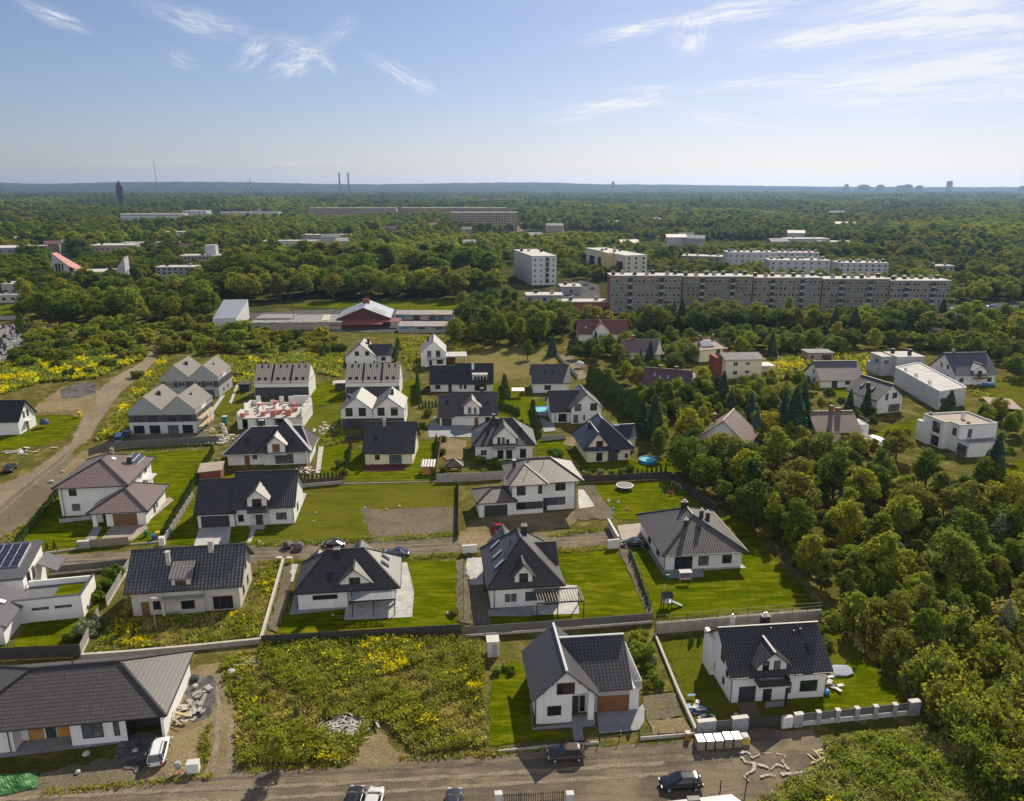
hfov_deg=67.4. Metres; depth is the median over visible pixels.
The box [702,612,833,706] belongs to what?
dormer house
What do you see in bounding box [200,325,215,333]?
bush
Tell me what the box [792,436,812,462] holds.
tree
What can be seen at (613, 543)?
gate pillar
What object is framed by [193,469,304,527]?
garage house
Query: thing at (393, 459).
patio door
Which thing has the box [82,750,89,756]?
stone
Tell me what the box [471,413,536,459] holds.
balcony house
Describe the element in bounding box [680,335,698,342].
bush
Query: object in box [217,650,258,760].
weeds
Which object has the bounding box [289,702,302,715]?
scrub clump
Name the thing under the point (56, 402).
dirt clearing
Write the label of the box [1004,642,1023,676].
scrub clump
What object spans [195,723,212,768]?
weeds
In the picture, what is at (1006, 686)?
bush
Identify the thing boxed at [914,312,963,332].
faded red house
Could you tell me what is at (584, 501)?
terrace
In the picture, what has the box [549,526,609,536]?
weeds
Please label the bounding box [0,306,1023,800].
rough grass
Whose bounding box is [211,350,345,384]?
weeds
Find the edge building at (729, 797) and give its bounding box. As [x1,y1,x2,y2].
[673,794,739,800]
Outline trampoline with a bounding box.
[616,482,633,490]
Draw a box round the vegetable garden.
[636,630,673,693]
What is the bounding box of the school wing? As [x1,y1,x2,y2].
[121,240,180,247]
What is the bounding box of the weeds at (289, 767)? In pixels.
[243,761,347,773]
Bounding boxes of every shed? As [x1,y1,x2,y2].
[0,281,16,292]
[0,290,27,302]
[197,461,224,478]
[238,382,250,391]
[334,381,345,389]
[420,459,435,474]
[486,634,499,657]
[982,397,1022,417]
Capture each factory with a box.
[781,236,828,243]
[815,239,851,242]
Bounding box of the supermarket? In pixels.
[0,245,47,254]
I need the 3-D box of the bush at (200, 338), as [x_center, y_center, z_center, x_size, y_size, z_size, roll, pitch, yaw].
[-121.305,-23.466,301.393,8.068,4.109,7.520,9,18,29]
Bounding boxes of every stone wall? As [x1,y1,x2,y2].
[696,717,716,734]
[731,714,748,731]
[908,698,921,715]
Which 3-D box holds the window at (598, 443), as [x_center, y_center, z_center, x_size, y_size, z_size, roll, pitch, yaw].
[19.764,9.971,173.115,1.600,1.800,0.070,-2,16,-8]
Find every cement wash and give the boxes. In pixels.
[738,750,789,768]
[740,756,756,780]
[758,763,784,768]
[780,769,816,775]
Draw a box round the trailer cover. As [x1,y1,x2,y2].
[39,418,49,424]
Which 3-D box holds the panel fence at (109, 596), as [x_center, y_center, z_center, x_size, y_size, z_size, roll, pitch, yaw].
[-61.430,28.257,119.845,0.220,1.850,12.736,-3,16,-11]
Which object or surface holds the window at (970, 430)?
in the flat roof villa at (966, 434)
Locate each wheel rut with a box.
[0,358,148,506]
[0,358,153,513]
[0,761,663,800]
[6,759,732,800]
[23,748,727,790]
[62,540,606,564]
[65,536,606,560]
[162,771,667,800]
[211,673,221,772]
[226,681,234,769]
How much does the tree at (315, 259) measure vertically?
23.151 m
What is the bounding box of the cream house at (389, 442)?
[362,419,420,464]
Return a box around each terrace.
[0,736,118,757]
[254,359,315,397]
[344,563,413,619]
[345,359,402,396]
[362,464,409,471]
[488,605,531,615]
[533,585,578,614]
[578,490,593,508]
[648,550,703,577]
[766,701,783,707]
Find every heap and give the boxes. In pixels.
[183,675,220,722]
[282,540,293,547]
[292,541,303,548]
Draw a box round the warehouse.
[212,299,249,327]
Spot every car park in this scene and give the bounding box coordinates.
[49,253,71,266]
[563,280,600,298]
[950,301,1023,312]
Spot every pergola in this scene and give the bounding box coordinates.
[351,589,394,616]
[533,587,584,620]
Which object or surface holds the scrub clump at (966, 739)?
on the rough grass at (954, 464)
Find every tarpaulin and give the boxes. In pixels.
[0,771,37,795]
[830,665,852,675]
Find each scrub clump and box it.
[27,320,47,329]
[39,339,54,349]
[48,323,62,330]
[84,323,99,334]
[127,339,135,349]
[145,336,153,344]
[186,343,194,351]
[248,729,258,738]
[257,682,269,693]
[259,708,265,717]
[262,669,270,676]
[281,653,290,662]
[285,694,293,702]
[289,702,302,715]
[292,724,302,734]
[311,335,319,342]
[320,701,328,718]
[331,689,340,697]
[369,686,386,698]
[392,678,401,687]
[409,652,416,663]
[412,709,421,718]
[420,669,429,678]
[423,682,431,694]
[438,645,445,658]
[465,704,472,713]
[469,664,478,677]
[816,784,829,794]
[827,745,836,754]
[838,592,867,634]
[840,733,850,745]
[840,770,849,784]
[853,605,886,644]
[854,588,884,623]
[865,635,881,654]
[874,626,885,645]
[879,605,920,644]
[879,653,898,673]
[886,602,913,626]
[894,653,918,671]
[896,651,910,665]
[898,626,925,658]
[898,657,924,696]
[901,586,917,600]
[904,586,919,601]
[909,642,954,688]
[912,777,920,787]
[915,642,956,664]
[916,762,928,777]
[920,629,936,649]
[920,668,970,722]
[922,680,947,706]
[923,631,964,657]
[925,647,971,683]
[928,604,969,646]
[931,628,949,648]
[935,687,983,742]
[944,609,974,645]
[945,601,974,627]
[946,683,986,728]
[947,631,973,654]
[947,764,960,779]
[950,659,965,677]
[950,721,1001,767]
[955,791,964,799]
[957,730,979,749]
[958,648,977,666]
[963,667,984,691]
[965,678,982,696]
[967,639,982,660]
[968,679,999,707]
[969,603,978,626]
[969,624,980,642]
[969,693,1000,730]
[973,613,1005,648]
[975,651,1002,681]
[975,754,1000,773]
[977,634,997,652]
[978,634,1023,677]
[979,715,1008,750]
[979,740,1005,759]
[980,687,1023,714]
[983,754,1023,793]
[984,596,1023,634]
[985,696,1023,733]
[991,675,1005,687]
[993,684,1015,698]
[993,731,1023,772]
[999,660,1023,686]
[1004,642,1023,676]
[1004,719,1023,760]
[1005,667,1023,697]
[1006,615,1023,632]
[1006,789,1023,800]
[1010,671,1023,688]
[1011,623,1023,649]
[1011,634,1023,654]
[1011,693,1023,709]
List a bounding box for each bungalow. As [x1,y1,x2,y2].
[0,649,194,752]
[635,499,748,570]
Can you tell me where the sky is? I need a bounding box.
[0,0,1023,186]
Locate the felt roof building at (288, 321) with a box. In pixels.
[249,296,343,329]
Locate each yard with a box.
[115,662,222,778]
[249,309,456,332]
[456,510,575,550]
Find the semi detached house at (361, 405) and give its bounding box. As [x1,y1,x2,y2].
[340,386,407,426]
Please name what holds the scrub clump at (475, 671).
on the rough grass at (954, 464)
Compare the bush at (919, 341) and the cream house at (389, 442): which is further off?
the bush at (919, 341)
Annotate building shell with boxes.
[236,395,312,428]
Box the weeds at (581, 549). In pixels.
[476,544,615,555]
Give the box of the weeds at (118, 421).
[95,354,168,440]
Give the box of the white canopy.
[512,387,524,390]
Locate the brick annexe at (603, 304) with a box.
[557,296,608,312]
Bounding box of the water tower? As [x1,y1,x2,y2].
[115,181,123,206]
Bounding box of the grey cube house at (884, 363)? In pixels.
[865,348,925,376]
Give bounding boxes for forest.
[0,190,1023,593]
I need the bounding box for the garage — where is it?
[800,349,834,360]
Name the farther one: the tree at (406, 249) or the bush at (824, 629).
the tree at (406, 249)
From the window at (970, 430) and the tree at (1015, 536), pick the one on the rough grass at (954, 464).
the tree at (1015, 536)
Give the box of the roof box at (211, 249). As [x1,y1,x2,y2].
[205,244,218,254]
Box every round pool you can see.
[531,406,547,415]
[639,456,656,464]
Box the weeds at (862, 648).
[848,625,1023,800]
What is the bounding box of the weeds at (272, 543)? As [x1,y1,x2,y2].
[254,531,461,546]
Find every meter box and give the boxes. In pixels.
[158,536,164,545]
[286,556,292,563]
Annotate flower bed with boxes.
[268,563,291,631]
[455,559,471,623]
[619,548,652,612]
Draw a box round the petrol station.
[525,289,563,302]
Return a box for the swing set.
[661,485,679,497]
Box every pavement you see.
[59,515,91,522]
[138,497,172,526]
[289,595,345,614]
[292,493,305,523]
[530,703,570,729]
[571,713,594,728]
[704,564,745,569]
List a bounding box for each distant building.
[43,240,61,252]
[60,239,66,251]
[179,243,198,249]
[320,234,339,245]
[335,238,348,243]
[382,226,399,232]
[461,227,471,235]
[528,232,541,236]
[546,223,563,232]
[618,239,637,245]
[664,234,685,246]
[678,232,693,239]
[686,235,705,246]
[766,238,788,244]
[787,230,804,236]
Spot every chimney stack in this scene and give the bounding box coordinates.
[338,173,340,192]
[347,173,349,193]
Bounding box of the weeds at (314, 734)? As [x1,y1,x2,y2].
[244,715,357,765]
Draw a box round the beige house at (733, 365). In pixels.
[708,348,774,378]
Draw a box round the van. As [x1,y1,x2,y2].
[114,432,124,441]
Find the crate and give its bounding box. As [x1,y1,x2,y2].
[740,732,749,744]
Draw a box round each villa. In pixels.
[51,446,169,526]
[166,229,189,235]
[292,538,401,609]
[471,456,583,517]
[914,411,1004,456]
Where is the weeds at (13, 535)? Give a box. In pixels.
[0,499,50,542]
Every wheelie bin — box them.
[151,533,156,539]
[664,572,669,579]
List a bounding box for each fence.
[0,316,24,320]
[0,644,80,660]
[35,410,77,415]
[42,544,77,553]
[48,559,127,575]
[79,607,99,652]
[88,436,218,455]
[105,558,128,606]
[129,537,157,544]
[164,492,192,540]
[261,624,461,643]
[302,476,342,487]
[343,477,436,483]
[345,434,363,441]
[436,435,441,470]
[436,471,502,481]
[458,481,458,530]
[463,561,463,626]
[465,612,653,636]
[498,736,599,752]
[503,790,563,800]
[541,433,565,440]
[556,353,577,377]
[579,471,715,511]
[622,540,651,612]
[640,728,695,739]
[655,602,822,631]
[697,774,747,795]
[749,513,819,608]
[793,702,898,727]
[897,702,908,715]
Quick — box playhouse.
[660,585,682,608]
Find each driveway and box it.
[101,525,147,540]
[116,730,161,772]
[194,526,230,545]
[290,564,297,581]
[428,416,473,436]
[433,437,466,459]
[539,417,554,431]
[597,704,644,733]
[617,523,643,539]
[736,701,761,717]
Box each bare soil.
[37,756,149,792]
[106,422,213,442]
[360,507,457,542]
[470,584,490,624]
[570,483,614,520]
[643,693,681,720]
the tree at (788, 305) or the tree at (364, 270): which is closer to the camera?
the tree at (788, 305)
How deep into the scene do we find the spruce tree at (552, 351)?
282.12 m
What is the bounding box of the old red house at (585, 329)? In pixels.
[575,315,628,340]
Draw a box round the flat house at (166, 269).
[155,263,200,277]
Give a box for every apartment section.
[607,270,681,313]
[680,271,753,309]
[750,272,822,310]
[818,273,890,311]
[887,275,951,311]
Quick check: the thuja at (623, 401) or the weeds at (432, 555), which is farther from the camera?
the thuja at (623, 401)
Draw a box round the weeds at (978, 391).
[966,375,1023,399]
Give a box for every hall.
[329,299,401,328]
[558,281,581,294]
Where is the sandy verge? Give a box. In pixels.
[57,449,118,476]
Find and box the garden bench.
[678,569,692,581]
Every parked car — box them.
[3,463,17,472]
[123,430,130,436]
[147,736,170,766]
[321,538,346,547]
[344,785,365,800]
[364,786,384,800]
[385,546,410,557]
[445,788,463,800]
[492,523,501,533]
[547,742,585,763]
[621,537,646,547]
[658,770,703,792]
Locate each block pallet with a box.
[244,409,249,414]
[270,410,275,416]
[285,409,290,415]
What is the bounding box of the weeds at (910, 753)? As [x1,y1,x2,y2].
[747,722,992,800]
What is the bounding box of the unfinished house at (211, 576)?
[123,539,254,617]
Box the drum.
[685,730,690,740]
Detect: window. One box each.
[32,606,48,610]
[55,604,71,607]
[68,489,76,495]
[72,504,80,510]
[81,723,103,738]
[112,722,119,735]
[121,215,177,218]
[135,416,142,420]
[149,416,156,420]
[153,601,160,609]
[157,268,187,276]
[166,382,173,386]
[167,415,175,420]
[175,580,185,585]
[178,382,184,386]
[180,257,221,262]
[181,415,189,420]
[181,600,194,608]
[213,595,233,608]
[238,515,243,521]
[276,512,286,519]
[308,209,395,215]
[312,594,337,599]
[345,408,352,415]
[349,577,359,583]
[359,408,365,415]
[377,408,384,415]
[391,407,397,415]
[402,208,505,213]
[452,213,516,229]
[481,450,486,455]
[504,593,517,603]
[516,502,524,509]
[517,486,525,495]
[519,573,527,581]
[538,485,541,493]
[544,385,550,389]
[547,705,560,715]
[555,483,565,490]
[556,497,564,504]
[557,682,574,694]
[575,404,580,410]
[579,695,584,711]
[590,403,596,410]
[596,441,602,446]
[628,257,644,272]
[698,556,708,565]
[721,647,724,663]
[722,555,731,562]
[799,680,817,691]
[932,420,940,433]
[952,427,956,435]
[956,443,966,455]
[967,429,971,437]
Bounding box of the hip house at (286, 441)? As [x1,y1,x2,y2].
[222,418,318,464]
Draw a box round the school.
[179,252,223,264]
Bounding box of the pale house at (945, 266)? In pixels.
[921,262,954,272]
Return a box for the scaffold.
[197,402,215,428]
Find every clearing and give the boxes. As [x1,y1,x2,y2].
[34,386,98,416]
[511,222,530,231]
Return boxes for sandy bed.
[563,437,575,446]
[648,717,690,734]
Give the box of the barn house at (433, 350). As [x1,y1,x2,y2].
[420,333,466,366]
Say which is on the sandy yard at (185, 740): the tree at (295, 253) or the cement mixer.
the cement mixer
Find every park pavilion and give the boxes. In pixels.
[262,239,320,246]
[300,233,346,239]
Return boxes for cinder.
[60,382,97,398]
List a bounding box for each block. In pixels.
[120,212,187,219]
[182,209,211,216]
[220,211,280,215]
[308,207,397,217]
[401,207,506,214]
[451,211,516,231]
[513,248,556,284]
[581,247,646,272]
[611,181,614,192]
[681,253,722,261]
[722,248,776,264]
[764,256,830,274]
[772,249,819,257]
[830,259,888,273]
[844,184,848,192]
[857,185,869,192]
[876,185,884,192]
[896,185,904,192]
[903,184,912,192]
[915,185,922,193]
[945,181,952,192]
[1018,186,1023,192]
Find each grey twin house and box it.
[127,383,213,433]
[160,355,232,396]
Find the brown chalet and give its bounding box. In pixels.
[807,405,882,444]
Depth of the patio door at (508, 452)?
175.38 m
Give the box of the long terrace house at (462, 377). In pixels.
[429,363,493,391]
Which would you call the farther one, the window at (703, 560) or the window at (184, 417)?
the window at (184, 417)
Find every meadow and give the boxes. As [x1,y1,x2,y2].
[446,345,559,381]
[734,356,871,383]
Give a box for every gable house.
[0,400,36,434]
[344,338,393,362]
[521,622,641,723]
[529,363,570,392]
[545,384,603,423]
[803,360,861,387]
[845,374,905,413]
[928,348,998,384]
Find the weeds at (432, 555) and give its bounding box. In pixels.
[256,551,477,564]
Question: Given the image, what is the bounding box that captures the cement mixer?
[173,760,182,773]
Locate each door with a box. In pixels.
[26,571,30,584]
[31,565,34,578]
[45,727,56,737]
[112,513,137,525]
[133,425,144,433]
[134,718,160,726]
[140,601,149,615]
[149,425,160,433]
[168,425,178,432]
[182,425,193,432]
[201,515,229,527]
[205,390,214,396]
[244,455,249,464]
[252,499,261,506]
[255,514,262,524]
[272,444,279,451]
[275,454,293,463]
[349,419,360,426]
[351,591,361,599]
[373,589,392,598]
[389,455,401,463]
[405,315,411,319]
[413,315,419,319]
[421,315,427,319]
[442,418,451,425]
[474,417,477,425]
[475,385,485,390]
[484,504,507,516]
[492,644,496,656]
[497,450,503,458]
[506,450,511,458]
[520,449,525,457]
[543,499,546,509]
[544,590,557,604]
[558,414,566,421]
[572,696,578,712]
[573,415,577,422]
[596,452,601,460]
[597,694,628,711]
[674,556,692,569]
[738,686,755,702]
[762,661,769,670]
[762,689,771,700]
[773,660,780,669]
[822,355,831,360]
[831,381,837,387]
[888,403,899,411]
[930,434,938,446]
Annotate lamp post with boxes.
[150,597,156,629]
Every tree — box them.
[30,292,45,320]
[48,291,74,319]
[52,283,76,293]
[57,288,75,299]
[99,286,123,295]
[103,294,125,316]
[115,287,148,308]
[182,282,203,297]
[191,279,212,292]
[191,288,221,312]
[205,250,243,271]
[218,246,255,269]
[218,266,247,287]
[223,273,248,298]
[225,252,256,271]
[235,253,285,283]
[242,245,263,257]
[245,263,261,273]
[249,266,271,295]
[252,237,286,249]
[255,244,274,250]
[258,244,285,260]
[263,250,281,262]
[266,731,292,767]
[267,272,290,300]
[270,253,301,271]
[277,247,291,254]
[279,268,297,297]
[284,242,310,252]
[285,240,317,255]
[286,249,304,261]
[290,264,316,293]
[294,249,340,269]
[305,241,326,255]
[317,274,344,300]
[318,256,346,270]
[320,241,347,258]
[330,242,359,254]
[336,253,356,271]
[344,252,378,271]
[346,244,363,258]
[349,264,374,293]
[350,272,379,297]
[351,266,377,295]
[352,252,383,267]
[357,240,373,253]
[371,243,399,273]
[378,242,406,255]
[380,264,402,293]
[390,264,409,291]
[393,248,420,264]
[394,249,427,272]
[396,245,422,251]
[405,269,432,297]
[411,250,457,268]
[414,267,440,295]
[417,243,431,249]
[420,257,455,275]
[428,241,456,254]
[439,265,452,293]
[443,268,470,297]
[444,317,466,340]
[445,245,482,261]
[446,273,469,296]
[448,322,461,346]
[450,247,483,270]
[452,243,480,248]
[458,306,474,337]
[461,239,498,253]
[468,268,483,293]
[468,270,487,293]
[473,249,506,269]
[474,320,491,347]
[475,251,504,275]
[477,306,494,324]
[479,272,503,289]
[482,294,500,312]
[485,302,497,312]
[489,313,509,345]
[498,287,510,300]
[498,306,511,316]
[500,297,518,310]
[503,311,525,341]
[508,291,519,302]
[510,301,523,315]
[510,318,527,347]
[519,308,539,335]
[520,339,534,358]
[525,308,540,324]
[526,316,551,341]
[528,310,549,345]
[541,310,560,335]
[545,299,578,316]
[545,333,558,356]
[551,307,572,337]
[578,304,605,319]
[625,366,642,390]
[634,399,648,436]
[635,350,644,366]
[639,393,666,442]
[641,304,655,331]
[642,386,657,405]
[644,340,654,365]
[650,305,675,331]
[651,415,668,429]
[651,429,667,455]
[659,381,674,403]
[664,435,707,474]
[665,301,680,330]
[670,377,683,395]
[674,407,703,433]
[674,420,708,438]
[676,383,698,404]
[678,299,688,329]
[681,427,704,446]
[686,453,724,489]
[688,376,704,393]
[690,392,709,409]
[691,305,706,329]
[696,366,711,377]
[696,406,711,427]
[701,379,716,396]
[702,432,722,454]
[704,298,723,315]
[706,304,737,328]
[707,374,719,401]
[709,431,744,461]
[711,371,730,410]
[715,479,735,503]
[716,437,769,471]
[722,299,739,311]
[723,388,745,406]
[723,390,736,409]
[724,448,761,478]
[725,490,747,507]
[726,469,740,484]
[732,479,773,527]
[733,457,766,492]
[743,376,766,395]
[743,392,756,423]
[744,301,768,327]
[745,304,764,331]
[750,410,764,443]
[758,504,787,531]
[760,390,781,409]
[760,410,783,433]
[760,426,794,472]
[763,332,778,357]
[763,491,785,529]
[772,468,822,513]
[774,392,789,421]
[776,384,793,402]
[777,450,790,465]
[778,456,819,485]
[780,498,817,543]
[781,306,805,327]
[781,386,809,439]
[783,296,794,310]
[790,425,811,440]
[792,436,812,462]
[792,533,819,577]
[792,533,826,576]
[795,514,813,534]
[801,386,811,428]
[803,432,845,460]
[806,309,823,328]
[806,549,843,585]
[815,447,857,496]
[823,308,840,336]
[825,499,865,536]
[831,569,858,601]
[833,527,853,547]
[834,544,870,562]
[837,487,863,513]
[840,465,859,483]
[840,550,866,583]
[840,589,869,619]
[842,431,872,455]
[843,389,854,411]
[844,465,882,505]
[845,307,864,339]
[846,474,873,506]
[847,449,865,466]
[856,528,909,594]
[859,386,872,417]
[859,513,898,568]
[869,589,913,624]
[870,448,895,469]
[871,463,891,488]
[875,306,906,324]
[875,585,889,600]
[876,560,898,581]
[876,579,905,601]
[877,436,907,456]
[877,472,894,489]
[879,494,922,531]
[879,625,919,661]
[886,427,916,458]
[887,481,940,517]
[892,512,915,536]
[895,304,920,323]
[895,547,919,582]
[900,572,938,599]
[903,304,933,332]
[903,314,916,331]
[908,583,945,614]
[908,605,945,642]
[910,447,947,485]
[910,461,928,483]
[911,310,948,336]
[920,517,949,533]
[920,526,987,592]
[925,471,953,505]
[925,527,979,557]
[929,577,944,583]
[933,569,943,577]
[934,486,951,513]
[935,574,964,602]
[937,298,947,313]
[937,398,947,412]
[939,479,993,522]
[941,311,956,332]
[941,588,971,615]
[943,313,971,333]
[944,390,956,411]
[946,505,994,543]
[950,612,976,639]
[952,474,977,487]
[961,571,997,597]
[969,305,984,317]
[969,313,1001,333]
[970,455,1010,491]
[970,590,995,620]
[972,561,1013,584]
[973,534,1002,555]
[975,433,1007,499]
[976,553,988,573]
[977,308,1001,325]
[977,406,984,415]
[981,412,995,420]
[984,470,1023,508]
[984,553,1012,582]
[988,512,1010,545]
[988,627,1014,654]
[993,496,1023,533]
[995,521,1021,539]
[995,597,1021,630]
[996,538,1023,583]
[1002,550,1023,583]
[1005,342,1023,357]
[1006,315,1023,339]
[1009,585,1023,619]
[1010,310,1023,339]
[1010,572,1023,595]
[1017,557,1023,574]
[1018,528,1023,546]
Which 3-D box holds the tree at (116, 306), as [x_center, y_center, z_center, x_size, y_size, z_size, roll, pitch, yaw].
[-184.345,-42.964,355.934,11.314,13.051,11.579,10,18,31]
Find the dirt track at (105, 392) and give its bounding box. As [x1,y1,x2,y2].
[0,349,157,503]
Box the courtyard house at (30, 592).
[0,540,96,644]
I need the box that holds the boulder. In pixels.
[189,673,198,680]
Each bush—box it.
[7,349,35,361]
[8,346,27,353]
[15,354,41,365]
[19,332,41,342]
[20,340,48,354]
[27,326,55,335]
[28,335,52,347]
[32,346,53,358]
[44,349,76,361]
[46,330,70,339]
[49,360,63,367]
[51,337,77,349]
[53,337,69,344]
[60,322,78,330]
[61,345,74,349]
[61,369,75,376]
[61,633,69,642]
[66,630,79,640]
[69,616,100,636]
[70,343,91,351]
[70,347,88,356]
[74,328,98,340]
[76,336,85,342]
[82,366,95,372]
[84,323,101,330]
[85,338,107,348]
[86,609,94,617]
[87,315,114,323]
[88,348,104,356]
[90,318,103,323]
[91,590,105,601]
[93,332,116,344]
[95,579,108,591]
[97,358,118,366]
[99,319,115,330]
[99,578,112,589]
[101,563,126,580]
[104,330,126,337]
[105,324,123,332]
[106,316,125,325]
[113,336,136,346]
[117,313,135,324]
[117,351,131,357]
[130,370,144,378]
[131,326,143,333]
[132,344,144,350]
[132,348,149,356]
[134,328,152,334]
[134,332,155,341]
[141,323,157,329]
[146,311,166,321]
[154,338,185,353]
[156,334,181,344]
[170,315,194,329]
[173,341,190,350]
[177,330,195,340]
[179,323,190,329]
[181,312,197,320]
[188,323,203,331]
[191,335,209,342]
[195,313,213,322]
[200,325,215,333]
[200,338,225,353]
[204,322,216,327]
[208,329,220,334]
[215,335,231,346]
[221,320,248,331]
[221,341,234,350]
[222,329,248,341]
[225,344,242,353]
[235,319,251,330]
[243,340,255,346]
[248,328,270,337]
[252,325,270,333]
[253,338,270,349]
[256,334,280,346]
[268,330,278,337]
[278,329,292,333]
[278,343,290,351]
[279,333,293,341]
[292,329,305,336]
[296,336,310,345]
[301,331,318,342]
[307,340,321,349]
[311,341,330,352]
[313,326,329,337]
[319,337,331,342]
[329,343,347,351]
[334,459,344,468]
[338,467,349,475]
[418,421,425,427]
[422,408,432,415]
[449,609,457,615]
[474,455,486,464]
[488,456,504,470]
[492,665,500,674]
[501,662,508,669]
[507,665,515,674]
[546,447,564,457]
[572,462,579,470]
[596,468,604,474]
[603,368,611,373]
[626,639,656,660]
[628,628,650,643]
[638,659,654,671]
[642,679,653,688]
[646,669,660,680]
[647,654,656,663]
[653,678,664,689]
[661,343,690,358]
[672,339,689,346]
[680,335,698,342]
[725,497,736,509]
[756,375,776,385]
[756,524,780,538]
[760,486,772,496]
[775,330,810,353]
[783,453,797,461]
[788,542,799,551]
[789,555,802,567]
[809,430,822,437]
[813,333,852,354]
[815,509,831,522]
[818,623,829,634]
[819,534,835,550]
[819,608,844,629]
[822,529,838,538]
[823,635,835,651]
[825,499,837,509]
[834,553,843,567]
[836,486,843,497]
[838,479,846,486]
[858,577,880,595]
[861,447,874,456]
[864,502,878,510]
[865,510,877,521]
[879,490,890,504]
[897,533,906,543]
[899,475,914,484]
[909,332,943,350]
[910,520,925,535]
[918,526,941,542]
[918,566,929,573]
[922,506,941,519]
[945,343,969,351]
[951,327,993,351]
[971,754,1023,797]
[978,491,993,499]
[984,679,1023,700]
[988,701,1023,731]
[990,747,1009,759]
[991,787,1021,800]
[993,722,1023,750]
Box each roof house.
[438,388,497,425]
[480,523,565,608]
[571,413,636,461]
[619,335,663,360]
[641,365,698,398]
[684,334,727,361]
[699,408,758,452]
[893,362,966,409]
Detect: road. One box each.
[0,727,828,800]
[45,529,616,571]
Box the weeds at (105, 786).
[39,771,213,797]
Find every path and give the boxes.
[85,527,101,539]
[213,395,224,411]
[229,384,238,403]
[247,524,265,542]
[316,446,323,472]
[466,557,482,584]
[559,353,586,379]
[572,725,583,740]
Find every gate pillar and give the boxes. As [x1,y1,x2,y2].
[76,540,90,548]
[462,544,476,553]
[494,790,502,800]
[565,790,573,800]
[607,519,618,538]
[607,538,619,548]
[781,714,793,728]
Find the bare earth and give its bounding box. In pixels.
[0,453,79,542]
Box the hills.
[0,182,1018,192]
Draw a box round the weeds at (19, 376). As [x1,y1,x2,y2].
[0,352,143,393]
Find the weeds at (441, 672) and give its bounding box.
[235,632,489,764]
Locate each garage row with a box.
[394,310,454,319]
[398,321,463,332]
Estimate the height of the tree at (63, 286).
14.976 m
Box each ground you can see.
[0,204,1023,337]
[0,325,51,360]
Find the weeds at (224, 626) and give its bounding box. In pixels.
[90,561,283,651]
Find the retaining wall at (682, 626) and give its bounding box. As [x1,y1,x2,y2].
[655,610,822,633]
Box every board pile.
[1,447,56,454]
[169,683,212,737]
[170,704,191,724]
[197,434,238,444]
[235,655,264,674]
[299,465,319,474]
[312,422,335,434]
[315,706,379,747]
[687,694,715,718]
[807,749,834,765]
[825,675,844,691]
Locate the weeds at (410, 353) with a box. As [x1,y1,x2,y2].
[396,335,483,370]
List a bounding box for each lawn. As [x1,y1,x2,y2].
[0,303,22,315]
[0,414,81,449]
[14,592,102,646]
[22,450,208,551]
[168,472,306,544]
[214,388,242,416]
[254,482,457,544]
[276,300,578,313]
[277,561,457,633]
[305,406,340,434]
[311,382,344,404]
[318,444,346,474]
[344,441,434,480]
[401,380,416,404]
[488,606,582,624]
[488,659,572,745]
[492,382,527,415]
[499,396,540,437]
[535,400,546,405]
[536,439,568,458]
[558,550,645,617]
[571,446,679,471]
[594,481,708,519]
[632,513,817,618]
[663,627,907,723]
[806,659,907,712]
[832,387,847,397]
[871,417,922,438]
[986,379,1023,396]
[995,395,1023,424]
[1006,459,1023,482]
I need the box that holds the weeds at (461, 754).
[400,743,549,762]
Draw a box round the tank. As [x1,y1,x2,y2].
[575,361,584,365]
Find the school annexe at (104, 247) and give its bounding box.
[88,243,139,256]
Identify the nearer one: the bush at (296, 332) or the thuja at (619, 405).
the thuja at (619, 405)
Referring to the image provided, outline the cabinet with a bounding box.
[185,758,200,773]
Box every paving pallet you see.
[694,734,705,750]
[704,733,714,749]
[713,733,723,748]
[722,732,732,747]
[731,731,741,746]
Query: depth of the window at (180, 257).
581.97 m
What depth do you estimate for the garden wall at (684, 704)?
95.17 m
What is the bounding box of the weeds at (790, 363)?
[735,350,873,381]
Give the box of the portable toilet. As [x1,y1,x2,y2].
[221,415,227,424]
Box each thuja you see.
[14,311,27,334]
[32,516,37,524]
[393,351,396,361]
[417,389,421,402]
[503,385,508,398]
[536,425,542,437]
[566,340,573,353]
[586,367,591,384]
[588,367,594,386]
[592,368,600,389]
[594,371,601,391]
[595,371,602,392]
[598,372,604,393]
[600,373,607,395]
[602,373,611,396]
[604,378,611,399]
[606,379,615,400]
[609,383,614,402]
[611,382,618,404]
[616,387,623,408]
[618,390,624,410]
[620,390,627,412]
[622,389,631,414]
[626,391,634,415]
[627,395,633,415]
[629,394,638,419]
[633,397,639,420]
[634,399,641,420]
[688,633,693,643]
[697,633,701,642]
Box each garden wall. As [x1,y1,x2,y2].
[81,558,283,659]
[654,633,695,731]
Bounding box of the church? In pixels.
[51,252,129,275]
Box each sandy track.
[204,665,241,774]
[349,727,408,766]
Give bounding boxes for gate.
[89,536,128,546]
[599,728,639,742]
[716,719,731,731]
[748,715,782,728]
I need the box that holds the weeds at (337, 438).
[316,416,345,448]
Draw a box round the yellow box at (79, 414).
[76,411,82,417]
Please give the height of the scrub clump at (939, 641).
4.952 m
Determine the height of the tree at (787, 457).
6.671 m
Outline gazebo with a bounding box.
[445,458,463,474]

